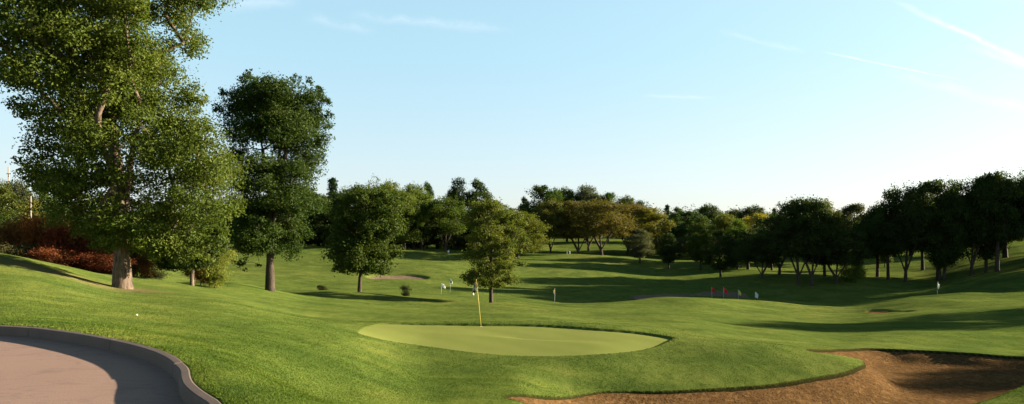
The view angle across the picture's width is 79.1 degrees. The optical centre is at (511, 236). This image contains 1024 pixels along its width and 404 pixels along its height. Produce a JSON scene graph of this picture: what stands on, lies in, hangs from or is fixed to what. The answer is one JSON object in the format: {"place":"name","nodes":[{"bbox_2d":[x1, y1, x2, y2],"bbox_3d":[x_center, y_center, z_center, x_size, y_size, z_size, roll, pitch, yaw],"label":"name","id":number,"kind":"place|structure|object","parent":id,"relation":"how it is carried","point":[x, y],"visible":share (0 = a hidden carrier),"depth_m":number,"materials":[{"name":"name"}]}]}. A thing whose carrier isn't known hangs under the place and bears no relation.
{"place":"outdoors","nodes":[
{"label":"outdoors","id":0,"kind":"place"},
{"bbox_2d":[0,335,185,403],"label":"road","id":1,"kind":"structure","parent":0,"point":[38,371],"depth_m":7.11,"materials":[{"name":"concrete"}]},
{"bbox_2d":[0,237,1023,403],"bbox_3d":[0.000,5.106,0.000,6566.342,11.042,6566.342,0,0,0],"label":"ground","id":2,"kind":"structure","parent":0,"point":[961,311],"depth_m":38.64,"materials":[{"name":"green plant"}]},
{"bbox_2d":[0,214,21,250],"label":"shrub","id":3,"kind":"object","parent":2,"relation":"on","point":[6,234],"visible":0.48,"depth_m":41.15,"materials":[{"name":"green plant"}]},
{"bbox_2d":[0,209,22,227],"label":"shrub","id":4,"kind":"object","parent":2,"relation":"on","point":[2,219],"visible":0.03,"depth_m":47.72,"materials":[{"name":"green plant"}]},
{"bbox_2d":[0,178,27,222],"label":"broadleaf tree","id":5,"kind":"object","parent":2,"relation":"on","point":[12,205],"visible":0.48,"depth_m":75.80,"materials":[{"name":"green plant"}]},
{"bbox_2d":[1,177,41,217],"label":"broadleaf tree","id":6,"kind":"object","parent":2,"relation":"on","point":[18,186],"visible":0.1,"depth_m":94.45,"materials":[{"name":"green plant"}]},
{"bbox_2d":[0,214,43,255],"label":"shrub","id":7,"kind":"object","parent":2,"relation":"on","point":[11,230],"visible":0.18,"depth_m":41.37,"materials":[{"name":"red plant"}]},
{"bbox_2d":[0,240,45,260],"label":"shrub","id":8,"kind":"object","parent":2,"relation":"on","point":[11,251],"visible":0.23,"depth_m":38.44,"materials":[{"name":"green plant"}]},
{"bbox_2d":[16,199,45,222],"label":"broadleaf tree","id":9,"kind":"object","parent":2,"relation":"on","point":[24,210],"visible":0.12,"depth_m":79.23,"materials":[{"name":"green plant"}]},
{"bbox_2d":[9,209,66,243],"bbox_3d":[-33.199,0.924,43.153,4.532,5.604,4.035,0,0,6],"label":"shrub","id":10,"kind":"object","parent":2,"relation":"on","point":[30,221],"visible":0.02,"depth_m":42.96,"materials":[{"name":"green plant"}]},
{"bbox_2d":[10,207,78,251],"bbox_3d":[-31.054,0.773,41.997,4.860,5.761,3.838,0,0,-9],"label":"shrub","id":11,"kind":"object","parent":2,"relation":"on","point":[33,231],"visible":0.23,"depth_m":41.03,"materials":[{"name":"red plant"}]},
{"bbox_2d":[31,189,58,217],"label":"broadleaf tree","id":12,"kind":"object","parent":2,"relation":"on","point":[45,197],"visible":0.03,"depth_m":109.02,"materials":[{"name":"green plant"}]},
{"bbox_2d":[20,244,102,270],"bbox_3d":[-28.176,1.652,38.946,5.025,2.506,3.830,0,0,-31],"label":"shrub","id":13,"kind":"object","parent":2,"relation":"on","point":[49,255],"visible":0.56,"depth_m":38.25,"materials":[{"name":"red plant"}]},
{"bbox_2d":[35,217,112,266],"bbox_3d":[-28.936,1.048,40.985,4.931,4.920,3.758,0,0,16],"label":"shrub","id":14,"kind":"object","parent":2,"relation":"on","point":[53,237],"visible":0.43,"depth_m":40.65,"materials":[{"name":"red plant"}]},
{"bbox_2d":[57,230,131,258],"bbox_3d":[-28.557,1.407,42.364,4.266,4.689,3.798,0,0,-14],"label":"shrub","id":15,"kind":"object","parent":2,"relation":"on","point":[73,241],"visible":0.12,"depth_m":41.05,"materials":[{"name":"red plant"}]},
{"bbox_2d":[65,250,138,273],"bbox_3d":[-26.115,1.893,39.367,3.965,2.061,3.530,0,0,9],"label":"shrub","id":16,"kind":"object","parent":2,"relation":"on","point":[92,260],"visible":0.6,"depth_m":38.73,"materials":[{"name":"red plant"}]},
{"bbox_2d":[0,325,220,403],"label":"kerb","id":17,"kind":"structure","parent":2,"relation":"on","point":[178,371],"depth_m":8.31,"materials":[{"name":"concrete"}]},
{"bbox_2d":[110,241,147,275],"bbox_3d":[-27.587,1.696,43.005,4.353,4.104,3.438,0,0,-28],"label":"shrub","id":18,"kind":"object","parent":2,"relation":"on","point":[135,264],"visible":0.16,"depth_m":43.00,"materials":[{"name":"green plant"}]},
{"bbox_2d":[0,0,261,288],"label":"ash tree","id":19,"kind":"object","parent":2,"relation":"on","point":[91,130],"visible":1,"depth_m":27.48,"materials":[{"name":"green plant"}]},
{"bbox_2d":[129,201,154,234],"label":"broadleaf tree","id":20,"kind":"object","parent":2,"relation":"on","point":[139,213],"visible":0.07,"depth_m":102.33,"materials":[{"name":"green plant"}]},
{"bbox_2d":[130,245,157,277],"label":"shrub","id":21,"kind":"object","parent":2,"relation":"on","point":[144,270],"visible":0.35,"depth_m":43.56,"materials":[{"name":"red plant"}]},
{"bbox_2d":[139,260,171,279],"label":"shrub","id":22,"kind":"object","parent":2,"relation":"on","point":[159,275],"visible":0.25,"depth_m":45.89,"materials":[{"name":"green plant"}]},
{"bbox_2d":[146,218,233,285],"bbox_3d":[-19.869,1.120,37.731,4.806,4.704,4.805,0,0,0],"label":"young tree","id":23,"kind":"object","parent":2,"relation":"on","point":[197,264],"visible":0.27,"depth_m":37.37,"materials":[{"name":"green plant"}]},
{"bbox_2d":[177,265,211,285],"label":"bush","id":24,"kind":"object","parent":2,"relation":"on","point":[196,276],"visible":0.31,"depth_m":39.76,"materials":[{"name":"green plant"}]},
{"bbox_2d":[198,245,237,287],"bbox_3d":[-18.930,1.969,39.589,2.775,3.229,2.471,0,0,23],"label":"bush","id":25,"kind":"object","parent":2,"relation":"on","point":[218,275],"visible":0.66,"depth_m":39.27,"materials":[{"name":"green plant"}]},
{"bbox_2d":[189,202,249,243],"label":"broadleaf tree","id":26,"kind":"object","parent":2,"relation":"on","point":[220,225],"visible":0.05,"depth_m":148.85,"materials":[{"name":"green plant"}]},
{"bbox_2d":[209,68,335,291],"bbox_3d":[-17.414,-3.922,45.069,9.203,16.645,8.546,0,0,0],"label":"elm tree","id":27,"kind":"object","parent":2,"relation":"on","point":[281,119],"visible":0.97,"depth_m":43.64,"materials":[{"name":"green plant"}]},
{"bbox_2d":[262,185,336,246],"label":"broadleaf tree","id":28,"kind":"object","parent":2,"relation":"on","point":[317,228],"visible":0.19,"depth_m":153.13,"materials":[{"name":"green plant"}]},
{"bbox_2d":[284,236,324,245],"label":"shrub","id":29,"kind":"object","parent":2,"relation":"on","point":[312,241],"visible":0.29,"depth_m":178.88,"materials":[{"name":"green plant"}]},
{"bbox_2d":[319,177,337,245],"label":"spruce tree","id":30,"kind":"object","parent":2,"relation":"on","point":[332,181],"visible":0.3,"depth_m":177.34,"materials":[{"name":"green plant"}]},
{"bbox_2d":[307,190,353,238],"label":"broadleaf tree","id":31,"kind":"object","parent":2,"relation":"on","point":[335,197],"visible":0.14,"depth_m":162.67,"materials":[{"name":"green plant"}]},
{"bbox_2d":[335,183,368,210],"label":"broadleaf tree","id":32,"kind":"object","parent":2,"relation":"on","point":[342,189],"depth_m":178.26,"materials":[{"name":"green plant"}]},
{"bbox_2d":[316,182,410,291],"bbox_3d":[-14.151,0.390,59.818,8.572,11.164,7.700,0,0,25],"label":"maple tree","id":33,"kind":"object","parent":2,"relation":"on","point":[381,223],"visible":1,"depth_m":58.75,"materials":[{"name":"green plant"}]},
{"bbox_2d":[367,171,381,247],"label":"broadleaf tree","id":34,"kind":"object","parent":2,"relation":"on","point":[373,183],"visible":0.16,"depth_m":184.48,"materials":[{"name":"green plant"}]},
{"bbox_2d":[358,185,408,243],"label":"broadleaf tree","id":35,"kind":"object","parent":2,"relation":"on","point":[379,187],"visible":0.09,"depth_m":150.87,"materials":[{"name":"green plant"}]},
{"bbox_2d":[378,178,402,247],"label":"broadleaf tree","id":36,"kind":"object","parent":2,"relation":"on","point":[394,187],"visible":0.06,"depth_m":174.48,"materials":[{"name":"green plant"}]},
{"bbox_2d":[369,276,425,279],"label":"sand bunker","id":37,"kind":"object","parent":2,"relation":"on","point":[395,277],"visible":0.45,"depth_m":110.49},
{"bbox_2d":[399,284,411,295],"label":"bush","id":38,"kind":"object","parent":2,"relation":"on","point":[406,291],"visible":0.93,"depth_m":61.78,"materials":[{"name":"green plant"}]},
{"bbox_2d":[391,188,430,249],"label":"broadleaf tree","id":39,"kind":"object","parent":2,"relation":"on","point":[413,235],"visible":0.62,"depth_m":151.98,"materials":[{"name":"green plant"}]},
{"bbox_2d":[397,181,436,248],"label":"broadleaf tree","id":40,"kind":"object","parent":2,"relation":"on","point":[418,192],"visible":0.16,"depth_m":166.31,"materials":[{"name":"green plant"}]},
{"bbox_2d":[391,241,443,248],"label":"shrub","id":41,"kind":"object","parent":2,"relation":"on","point":[417,246],"visible":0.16,"depth_m":187.38,"materials":[{"name":"green plant"}]},
{"bbox_2d":[406,206,446,249],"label":"broadleaf tree","id":42,"kind":"object","parent":2,"relation":"on","point":[435,235],"visible":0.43,"depth_m":157.41,"materials":[{"name":"green plant"}]},
{"bbox_2d":[423,181,433,248],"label":"broadleaf tree","id":43,"kind":"object","parent":2,"relation":"on","point":[429,187],"visible":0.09,"depth_m":194.49,"materials":[{"name":"green plant"}]},
{"bbox_2d":[418,194,468,250],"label":"broadleaf tree","id":44,"kind":"object","parent":2,"relation":"on","point":[447,213],"visible":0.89,"depth_m":155.36,"materials":[{"name":"green plant"}]},
{"bbox_2d":[423,232,479,249],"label":"shrub","id":45,"kind":"object","parent":2,"relation":"on","point":[461,241],"visible":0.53,"depth_m":188.18,"materials":[{"name":"green plant"}]},
{"bbox_2d":[445,177,470,248],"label":"broadleaf tree","id":46,"kind":"object","parent":2,"relation":"on","point":[456,191],"visible":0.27,"depth_m":198.64,"materials":[{"name":"green plant"}]},
{"bbox_2d":[464,177,492,235],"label":"broadleaf tree","id":47,"kind":"object","parent":2,"relation":"on","point":[479,187],"visible":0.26,"depth_m":200.35,"materials":[{"name":"green plant"}]},
{"bbox_2d":[474,191,499,249],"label":"broadleaf tree","id":48,"kind":"object","parent":2,"relation":"on","point":[486,195],"visible":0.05,"depth_m":189.22,"materials":[{"name":"green plant"}]},
{"bbox_2d":[130,201,856,238],"bbox_3d":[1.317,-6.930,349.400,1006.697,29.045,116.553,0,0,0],"label":"woodland","id":49,"kind":"object","parent":2,"relation":"on","point":[660,223],"depth_m":335.73,"materials":[{"name":"green plant"}]},
{"bbox_2d":[457,196,532,302],"bbox_3d":[-1.526,1.407,56.004,6.836,10.034,7.006,0,0,0],"label":"honey locust","id":50,"kind":"object","parent":2,"relation":"on","point":[489,271],"visible":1,"depth_m":54.86,"materials":[{"name":"green plant"}]},
{"bbox_2d":[473,203,518,250],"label":"broadleaf tree","id":51,"kind":"object","parent":2,"relation":"on","point":[483,242],"visible":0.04,"depth_m":183.17,"materials":[{"name":"green plant"}]},
{"bbox_2d":[358,324,671,355],"bbox_3d":[0.194,3.921,24.925,13.080,0.580,7.200,0,0,0],"label":"putting green","id":52,"kind":"object","parent":2,"relation":"on","point":[524,341],"visible":0.96,"depth_m":24.62,"materials":[{"name":"green plant"}]},
{"bbox_2d":[472,279,482,326],"bbox_3d":[-1.560,3.023,27.940,0.469,2.240,0.142,0,0,0],"label":"flagstick","id":53,"kind":"object","parent":52,"relation":"on","point":[475,289],"visible":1,"depth_m":27.93,"materials":[{"name":"yellow paint"}]},
{"bbox_2d":[479,210,552,258],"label":"broadleaf tree","id":54,"kind":"object","parent":2,"relation":"on","point":[537,239],"visible":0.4,"depth_m":148.31,"materials":[{"name":"green plant"}]},
{"bbox_2d":[514,196,529,211],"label":"broadleaf tree","id":55,"kind":"object","parent":2,"relation":"on","point":[524,199],"visible":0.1,"depth_m":239.66,"materials":[{"name":"green plant"}]},
{"bbox_2d":[516,184,569,242],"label":"broadleaf tree","id":56,"kind":"object","parent":2,"relation":"on","point":[541,192],"visible":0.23,"depth_m":234.34,"materials":[{"name":"green plant"}]},
{"bbox_2d":[527,197,572,253],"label":"broadleaf tree","id":57,"kind":"object","parent":2,"relation":"on","point":[549,207],"visible":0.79,"depth_m":175.34,"materials":[{"name":"green plant"}]},
{"bbox_2d":[556,186,581,241],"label":"broadleaf tree","id":58,"kind":"object","parent":2,"relation":"on","point":[568,193],"visible":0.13,"depth_m":237.47,"materials":[{"name":"green plant"}]},
{"bbox_2d":[550,198,600,253],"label":"broadleaf tree","id":59,"kind":"object","parent":2,"relation":"on","point":[570,205],"visible":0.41,"depth_m":177.93,"materials":[{"name":"green plant"}]},
{"bbox_2d":[572,219,601,250],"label":"broadleaf tree","id":60,"kind":"object","parent":2,"relation":"on","point":[588,245],"visible":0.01,"depth_m":204.75,"materials":[{"name":"brown plant"}]},
{"bbox_2d":[573,182,603,241],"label":"broadleaf tree","id":61,"kind":"object","parent":2,"relation":"on","point":[586,193],"visible":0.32,"depth_m":237.00,"materials":[{"name":"green plant"}]},
{"bbox_2d":[569,197,640,254],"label":"broadleaf tree","id":62,"kind":"object","parent":2,"relation":"on","point":[590,215],"visible":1,"depth_m":169.00,"materials":[{"name":"green plant"}]},
{"bbox_2d":[592,191,625,242],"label":"broadleaf tree","id":63,"kind":"object","parent":2,"relation":"on","point":[609,196],"visible":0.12,"depth_m":237.94,"materials":[{"name":"green plant"}]},
{"bbox_2d":[614,194,635,241],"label":"broadleaf tree","id":64,"kind":"object","parent":2,"relation":"on","point":[624,200],"visible":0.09,"depth_m":243.39,"materials":[{"name":"green plant"}]},
{"bbox_2d":[603,200,657,253],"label":"broadleaf tree","id":65,"kind":"object","parent":2,"relation":"on","point":[635,208],"visible":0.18,"depth_m":192.78,"materials":[{"name":"green plant"}]},
{"bbox_2d":[624,228,654,263],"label":"tree","id":66,"kind":"object","parent":2,"relation":"on","point":[643,245],"visible":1,"depth_m":156.71,"materials":[{"name":"green plant"}]},
{"bbox_2d":[617,205,677,255],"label":"broadleaf tree","id":67,"kind":"object","parent":2,"relation":"on","point":[650,214],"visible":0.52,"depth_m":187.78,"materials":[{"name":"green plant"}]},
{"bbox_2d":[630,294,689,298],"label":"sand bunker","id":68,"kind":"object","parent":2,"relation":"on","point":[658,295],"visible":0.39,"depth_m":104.37},
{"bbox_2d":[661,204,670,238],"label":"spruce tree","id":69,"kind":"object","parent":2,"relation":"on","point":[666,208],"visible":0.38,"depth_m":249.41,"materials":[{"name":"green plant"}]},
{"bbox_2d":[657,232,681,268],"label":"tree","id":70,"kind":"object","parent":2,"relation":"on","point":[669,248],"visible":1,"depth_m":151.05,"materials":[{"name":"green plant"}]},
{"bbox_2d":[667,207,686,234],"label":"broadleaf tree","id":71,"kind":"object","parent":2,"relation":"on","point":[672,216],"visible":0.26,"depth_m":243.70,"materials":[{"name":"green plant"}]},
{"bbox_2d":[669,210,713,253],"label":"broadleaf tree","id":72,"kind":"object","parent":2,"relation":"on","point":[688,217],"visible":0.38,"depth_m":198.10,"materials":[{"name":"green plant"}]},
{"bbox_2d":[673,235,721,256],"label":"shrub","id":73,"kind":"object","parent":2,"relation":"on","point":[682,241],"visible":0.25,"depth_m":183.95,"materials":[{"name":"green plant"}]},
{"bbox_2d":[685,215,715,269],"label":"broadleaf tree","id":74,"kind":"object","parent":2,"relation":"on","point":[698,234],"visible":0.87,"depth_m":148.82,"materials":[{"name":"green plant"}]},
{"bbox_2d":[691,202,726,244],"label":"broadleaf tree","id":75,"kind":"object","parent":2,"relation":"on","point":[710,212],"visible":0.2,"depth_m":207.80,"materials":[{"name":"green plant"}]},
{"bbox_2d":[688,291,747,296],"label":"sand bunker","id":76,"kind":"object","parent":2,"relation":"on","point":[722,293],"visible":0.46,"depth_m":106.72},
{"bbox_2d":[698,229,742,276],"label":"tree","id":77,"kind":"object","parent":2,"relation":"on","point":[724,263],"visible":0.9,"depth_m":130.82,"materials":[{"name":"green plant"}]},
{"bbox_2d":[706,211,739,255],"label":"broadleaf tree","id":78,"kind":"object","parent":2,"relation":"on","point":[722,221],"visible":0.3,"depth_m":188.43,"materials":[{"name":"green plant"}]},
{"bbox_2d":[727,207,739,218],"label":"broadleaf tree","id":79,"kind":"object","parent":2,"relation":"on","point":[733,212],"visible":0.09,"depth_m":258.88,"materials":[{"name":"green plant"}]},
{"bbox_2d":[723,218,749,268],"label":"broadleaf tree","id":80,"kind":"object","parent":2,"relation":"on","point":[737,225],"visible":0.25,"depth_m":149.41,"materials":[{"name":"green plant"}]},
{"bbox_2d":[734,227,761,269],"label":"grove tree","id":81,"kind":"object","parent":2,"relation":"on","point":[750,232],"visible":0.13,"depth_m":148.17,"materials":[{"name":"green plant"}]},
{"bbox_2d":[734,204,770,222],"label":"broadleaf tree","id":82,"kind":"object","parent":2,"relation":"on","point":[748,211],"visible":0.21,"depth_m":247.59,"materials":[{"name":"green plant"}]},
{"bbox_2d":[741,212,767,262],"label":"broadleaf tree","id":83,"kind":"object","parent":2,"relation":"on","point":[751,220],"visible":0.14,"depth_m":170.63,"materials":[{"name":"green plant"}]},
{"bbox_2d":[730,233,786,278],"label":"tree","id":84,"kind":"object","parent":2,"relation":"on","point":[766,256],"visible":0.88,"depth_m":116.58,"materials":[{"name":"green plant"}]},
{"bbox_2d":[748,223,770,267],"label":"grove tree","id":85,"kind":"object","parent":2,"relation":"on","point":[757,227],"visible":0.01,"depth_m":157.62,"materials":[{"name":"green plant"}]},
{"bbox_2d":[507,351,1023,403],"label":"sand bunker","id":86,"kind":"object","parent":2,"relation":"on","point":[885,377],"visible":0.88,"depth_m":21.61},
{"bbox_2d":[753,212,789,274],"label":"grove tree","id":87,"kind":"object","parent":2,"relation":"on","point":[760,230],"visible":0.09,"depth_m":132.76,"materials":[{"name":"green plant"}]},
{"bbox_2d":[759,194,836,285],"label":"grove tree","id":88,"kind":"object","parent":2,"relation":"on","point":[789,209],"visible":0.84,"depth_m":109.77,"materials":[{"name":"green plant"}]},
{"bbox_2d":[774,194,855,285],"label":"grove tree","id":89,"kind":"object","parent":2,"relation":"on","point":[826,213],"visible":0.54,"depth_m":108.68,"materials":[{"name":"green plant"}]},
{"bbox_2d":[810,198,848,276],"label":"grove tree","id":90,"kind":"object","parent":2,"relation":"on","point":[824,267],"visible":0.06,"depth_m":123.38,"materials":[{"name":"green plant"}]},
{"bbox_2d":[801,225,872,283],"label":"grove tree","id":91,"kind":"object","parent":2,"relation":"on","point":[849,250],"visible":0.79,"depth_m":109.10,"materials":[{"name":"green plant"}]},
{"bbox_2d":[839,252,867,282],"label":"shrub","id":92,"kind":"object","parent":2,"relation":"on","point":[857,270],"visible":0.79,"depth_m":112.26,"materials":[{"name":"green plant"}]},
{"bbox_2d":[836,202,870,240],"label":"grove tree","id":93,"kind":"object","parent":2,"relation":"on","point":[850,210],"visible":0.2,"depth_m":173.42,"materials":[{"name":"green plant"}]},
{"bbox_2d":[849,210,901,276],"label":"grove tree","id":94,"kind":"object","parent":2,"relation":"on","point":[855,229],"visible":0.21,"depth_m":127.78,"materials":[{"name":"green plant"}]},
{"bbox_2d":[866,311,890,313],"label":"sand bunker","id":95,"kind":"object","parent":2,"relation":"on","point":[876,312],"visible":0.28,"depth_m":68.00},
{"bbox_2d":[855,193,909,279],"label":"grove tree","id":96,"kind":"object","parent":2,"relation":"on","point":[879,248],"visible":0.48,"depth_m":121.04,"materials":[{"name":"green plant"}]},
{"bbox_2d":[879,255,892,266],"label":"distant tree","id":97,"kind":"object","parent":2,"relation":"on","point":[882,259],"visible":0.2,"depth_m":151.12,"materials":[{"name":"green plant"}]},
{"bbox_2d":[868,180,944,281],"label":"grove tree","id":98,"kind":"object","parent":2,"relation":"on","point":[913,197],"visible":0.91,"depth_m":116.81,"materials":[{"name":"green plant"}]},
{"bbox_2d":[921,192,937,269],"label":"grove tree","id":99,"kind":"object","parent":2,"relation":"on","point":[922,262],"depth_m":139.72,"materials":[{"name":"green plant"}]},
{"bbox_2d":[889,175,980,279],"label":"grove tree","id":100,"kind":"object","parent":2,"relation":"on","point":[935,187],"visible":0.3,"depth_m":117.09,"materials":[{"name":"green plant"}]},
{"bbox_2d":[921,192,974,280],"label":"grove tree","id":101,"kind":"object","parent":2,"relation":"on","point":[945,256],"visible":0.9,"depth_m":114.23,"materials":[{"name":"green plant"}]},
{"bbox_2d":[935,173,1017,275],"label":"grove tree","id":102,"kind":"object","parent":2,"relation":"on","point":[988,191],"visible":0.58,"depth_m":112.90,"materials":[{"name":"green plant"}]},
{"bbox_2d":[957,167,1023,271],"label":"grove tree","id":103,"kind":"object","parent":2,"relation":"on","point":[1009,197],"visible":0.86,"depth_m":111.39,"materials":[{"name":"green plant"}]},
{"bbox_2d":[965,199,1015,272],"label":"grove tree","id":104,"kind":"object","parent":2,"relation":"on","point":[986,253],"visible":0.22,"depth_m":114.73,"materials":[{"name":"green plant"}]},
{"bbox_2d":[999,178,1022,257],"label":"grove tree","id":105,"kind":"object","parent":2,"relation":"on","point":[1005,254],"visible":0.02,"depth_m":133.58,"materials":[{"name":"green plant"}]},
{"bbox_2d":[999,167,1023,241],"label":"grove tree","id":106,"kind":"object","parent":2,"relation":"on","point":[1021,181],"visible":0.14,"depth_m":115.33,"materials":[{"name":"green plant"}]},
{"bbox_2d":[0,0,1023,235],"label":"sky","id":107,"kind":"structure","parent":0,"point":[724,104],"materials":[{"name":"blue"}]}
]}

